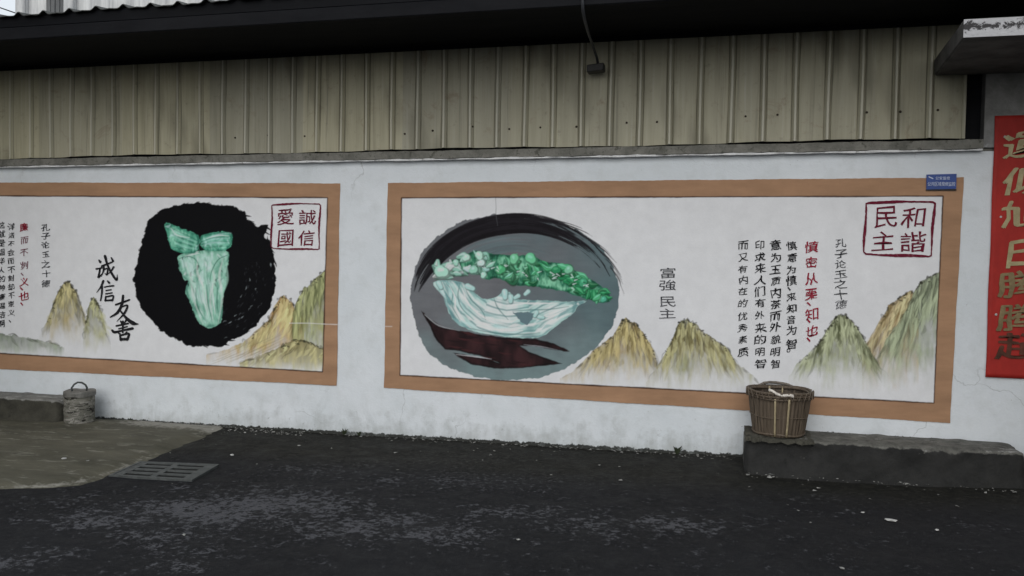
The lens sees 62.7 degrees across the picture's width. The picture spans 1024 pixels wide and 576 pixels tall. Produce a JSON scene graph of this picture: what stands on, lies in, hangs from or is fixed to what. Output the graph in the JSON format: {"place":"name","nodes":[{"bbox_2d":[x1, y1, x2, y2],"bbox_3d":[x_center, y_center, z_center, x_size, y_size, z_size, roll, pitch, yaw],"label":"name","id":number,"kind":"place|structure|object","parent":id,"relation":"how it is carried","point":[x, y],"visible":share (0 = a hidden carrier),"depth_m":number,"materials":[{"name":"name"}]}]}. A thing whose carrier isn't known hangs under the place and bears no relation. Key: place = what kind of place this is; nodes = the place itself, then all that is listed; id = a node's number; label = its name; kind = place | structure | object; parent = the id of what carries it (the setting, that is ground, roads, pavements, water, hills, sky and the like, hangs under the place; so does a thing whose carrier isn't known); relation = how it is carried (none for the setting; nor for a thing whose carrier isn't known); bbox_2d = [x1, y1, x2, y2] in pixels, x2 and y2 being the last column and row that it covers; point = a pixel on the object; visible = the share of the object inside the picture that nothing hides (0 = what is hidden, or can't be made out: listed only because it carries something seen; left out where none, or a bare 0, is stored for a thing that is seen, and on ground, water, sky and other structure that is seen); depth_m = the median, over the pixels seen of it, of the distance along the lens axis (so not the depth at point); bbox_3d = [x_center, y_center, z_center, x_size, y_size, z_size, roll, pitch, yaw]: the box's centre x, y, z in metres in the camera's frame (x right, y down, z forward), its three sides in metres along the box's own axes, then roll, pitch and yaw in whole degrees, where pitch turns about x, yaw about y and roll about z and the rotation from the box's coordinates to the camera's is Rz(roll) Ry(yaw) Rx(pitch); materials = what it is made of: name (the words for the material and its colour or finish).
{"place":"outdoors","nodes":[
{"label":"outdoors","id":0,"kind":"place"},
{"bbox_2d":[0,0,14,15],"label":"sky","id":1,"kind":"structure","parent":0,"point":[6,4],"materials":[{"name":"white"}]},
{"bbox_2d":[0,419,222,488],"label":"pavement","id":2,"kind":"structure","parent":0,"point":[32,453],"depth_m":6.25,"materials":[{"name":"concrete"}]},
{"bbox_2d":[0,391,63,421],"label":"concrete block","id":3,"kind":"structure","parent":2,"relation":"on","point":[28,406],"depth_m":7.29,"materials":[{"name":"grey concrete"}]},
{"bbox_2d":[63,381,95,423],"bbox_3d":[-3.714,0.982,7.214,0.256,0.362,0.256,1,2,14],"label":"basket","id":4,"kind":"object","parent":2,"relation":"on","point":[79,405],"visible":0.99,"depth_m":7.12,"materials":[{"name":"wicker"}]},
{"bbox_2d":[15,0,217,13],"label":"concrete building","id":5,"kind":"structure","parent":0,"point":[31,6],"depth_m":15.59,"materials":[{"name":"grey concrete"}]},
{"bbox_2d":[0,428,1023,575],"bbox_3d":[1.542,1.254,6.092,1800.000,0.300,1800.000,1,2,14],"label":"road","id":6,"kind":"structure","parent":0,"point":[268,503],"depth_m":4.61,"materials":[{"name":"black asphalt"}]},
{"bbox_2d":[109,461,218,481],"bbox_3d":[-2.321,1.228,5.613,0.614,0.032,0.421,1,2,8],"label":"drain grate","id":7,"kind":"object","parent":6,"relation":"on","point":[175,471],"visible":1,"depth_m":5.61,"materials":[{"name":"metal"}]},
{"bbox_2d":[0,139,1023,456],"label":"white wall","id":8,"kind":"structure","parent":6,"relation":"on","point":[366,403],"depth_m":6.52,"materials":[{"name":"paint"}]},
{"bbox_2d":[0,182,339,385],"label":"wall mural","id":9,"kind":"object","parent":8,"relation":"attached to","point":[226,281],"depth_m":7.21,"materials":[{"name":"paint"}]},
{"bbox_2d":[0,18,981,159],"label":"metal cladding","id":10,"kind":"structure","parent":8,"relation":"on","point":[851,83],"depth_m":6.45,"materials":[{"name":"beige metal"}]},
{"bbox_2d":[0,0,1023,66],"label":"roof overhang","id":11,"kind":"object","parent":10,"relation":"attached to","point":[176,29],"visible":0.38,"depth_m":5.99,"materials":[{"name":"metal"}]},
{"bbox_2d":[581,0,604,74],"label":"hanging lamp","id":12,"kind":"object","parent":11,"relation":"hanging from","point":[598,68],"visible":1,"depth_m":6.13,"materials":[{"name":"black metal"}]},
{"bbox_2d":[384,177,963,422],"bbox_3d":[1.003,0.035,6.192,4.172,1.666,0.005,1,2,14],"label":"wall mural","id":13,"kind":"object","parent":8,"relation":"attached to","point":[838,297],"depth_m":6.14,"materials":[{"name":"paint"}]},
{"bbox_2d":[926,174,956,190],"bbox_3d":[2.900,-0.714,5.673,0.186,0.111,0.012,1,2,14],"label":"wall sign","id":14,"kind":"object","parent":8,"relation":"attached to","point":[940,182],"visible":1,"depth_m":5.67,"materials":[{"name":"blue metal"}]},
{"bbox_2d":[985,115,1023,378],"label":"red couplet","id":15,"kind":"object","parent":8,"relation":"attached to","point":[1005,339],"visible":1,"depth_m":5.58,"materials":[{"name":"paper"}]},
{"bbox_2d":[86,420,1015,522],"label":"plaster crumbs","id":16,"kind":"object","parent":6,"relation":"on","point":[521,445],"visible":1,"depth_m":6.34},
{"bbox_2d":[220,427,918,457],"bbox_3d":[0.271,1.106,6.380,5.795,0.301,0.071,1,2,14],"label":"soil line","id":17,"kind":"object","parent":6,"relation":"on","point":[486,443],"visible":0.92,"depth_m":6.51,"materials":[{"name":"soil"}]},
{"bbox_2d":[673,446,681,453],"bbox_3d":[1.211,1.186,6.147,0.072,0.071,0.028,1,2,-3],"label":"weed tuft","id":18,"kind":"object","parent":6,"relation":"on","point":[677,450],"visible":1,"depth_m":6.14,"materials":[{"name":"green plant"}]},
{"bbox_2d":[743,425,1023,488],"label":"concrete step","id":19,"kind":"object","parent":6,"relation":"on","point":[876,458],"visible":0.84,"depth_m":5.48,"materials":[{"name":"grey concrete"}]},
{"bbox_2d":[746,381,813,437],"bbox_3d":[1.838,0.832,5.781,0.449,0.332,0.450,2,2,14],"label":"bamboo basket","id":20,"kind":"object","parent":19,"relation":"on","point":[781,411],"visible":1,"depth_m":5.63,"materials":[{"name":"wicker"}]},
{"bbox_2d":[884,518,896,521],"bbox_3d":[2.061,1.262,4.567,0.066,0.016,0.030,2,2,27],"label":"paper scrap","id":21,"kind":"object","parent":6,"relation":"on","point":[891,520],"visible":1,"depth_m":4.56,"materials":[{"name":"white paper"}]},
{"bbox_2d":[980,16,1023,148],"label":"house wall","id":22,"kind":"structure","parent":6,"relation":"on","point":[1002,94],"depth_m":5.58,"materials":[{"name":"concrete"}]},
{"bbox_2d":[934,16,1023,75],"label":"eave slab","id":23,"kind":"structure","parent":22,"relation":"attached to","point":[985,46],"depth_m":4.98,"materials":[{"name":"concrete"}]}
]}

